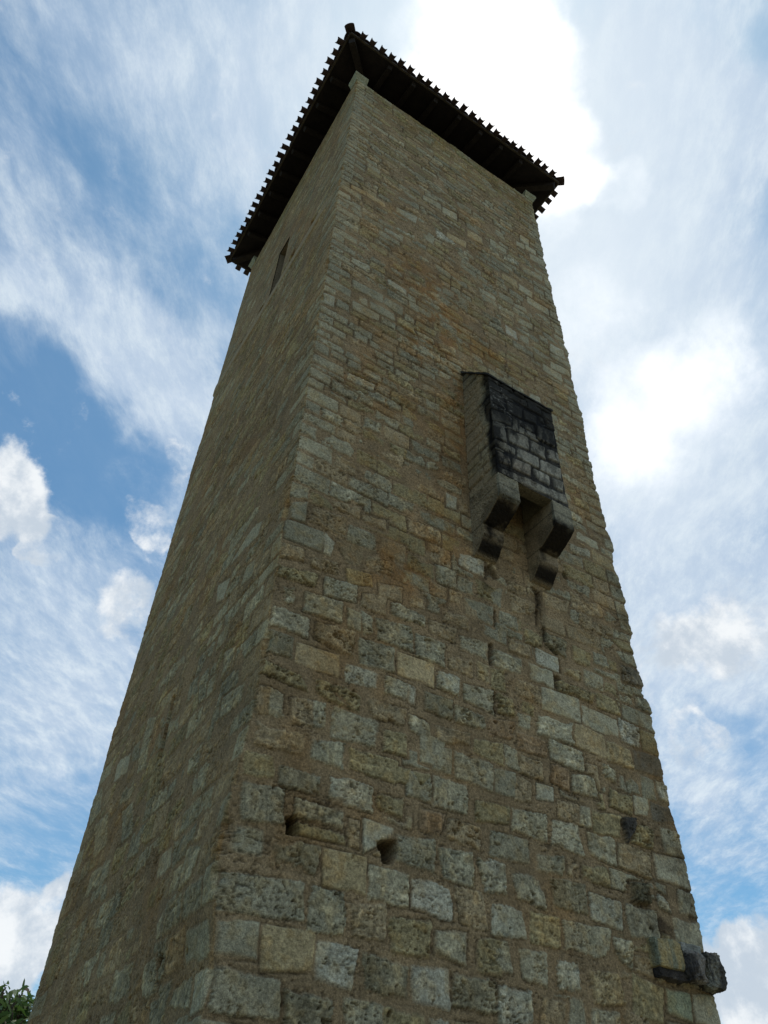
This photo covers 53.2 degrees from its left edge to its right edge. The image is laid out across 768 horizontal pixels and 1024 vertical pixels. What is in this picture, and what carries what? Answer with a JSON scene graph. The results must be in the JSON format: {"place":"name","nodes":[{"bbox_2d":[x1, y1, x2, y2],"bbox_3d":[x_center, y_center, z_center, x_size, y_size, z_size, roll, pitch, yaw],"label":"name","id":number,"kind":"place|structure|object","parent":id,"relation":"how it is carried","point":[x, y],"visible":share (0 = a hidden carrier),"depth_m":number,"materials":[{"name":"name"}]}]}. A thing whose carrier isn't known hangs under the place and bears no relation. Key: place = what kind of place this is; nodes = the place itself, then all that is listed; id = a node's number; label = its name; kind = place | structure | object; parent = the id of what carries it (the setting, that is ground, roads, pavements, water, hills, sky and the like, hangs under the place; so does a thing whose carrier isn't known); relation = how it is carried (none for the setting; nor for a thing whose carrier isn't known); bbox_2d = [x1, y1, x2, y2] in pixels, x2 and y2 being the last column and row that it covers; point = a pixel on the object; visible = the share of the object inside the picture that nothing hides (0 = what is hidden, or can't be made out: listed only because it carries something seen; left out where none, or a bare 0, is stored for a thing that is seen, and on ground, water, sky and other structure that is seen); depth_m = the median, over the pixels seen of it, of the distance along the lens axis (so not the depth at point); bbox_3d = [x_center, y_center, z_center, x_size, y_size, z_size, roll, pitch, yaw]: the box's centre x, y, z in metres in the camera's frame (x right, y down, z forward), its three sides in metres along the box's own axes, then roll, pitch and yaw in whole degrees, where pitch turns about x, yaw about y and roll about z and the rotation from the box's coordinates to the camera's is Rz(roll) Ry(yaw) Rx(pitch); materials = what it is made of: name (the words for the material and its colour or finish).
{"place":"outdoors","nodes":[
{"label":"outdoors","id":0,"kind":"place"},
{"bbox_2d":[0,0,767,1023],"label":"sky","id":1,"kind":"structure","parent":0,"point":[138,138],"materials":[{"name":"blue"}]},
{"bbox_3d":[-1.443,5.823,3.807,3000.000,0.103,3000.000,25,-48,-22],"label":"ground","id":2,"kind":"structure","parent":0,"visible":0},
{"bbox_2d":[0,978,35,1023],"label":"tree","id":3,"kind":"object","parent":2,"relation":"on","point":[16,1008],"visible":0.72,"depth_m":11.79,"materials":[{"name":"green plant"}]},
{"bbox_2d":[27,23,727,1023],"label":"stone tower","id":4,"kind":"structure","parent":2,"relation":"on","point":[383,749],"depth_m":9.72,"materials":[{"name":"stone"}]},
{"bbox_2d":[271,238,289,291],"bbox_3d":[-2.074,-5.787,18.966,1.100,2.232,0.595,25,-48,-22],"label":"slit window","id":5,"kind":"structure","parent":4,"relation":"in","point":[282,256],"depth_m":19.34,"materials":[{"name":"stone"}]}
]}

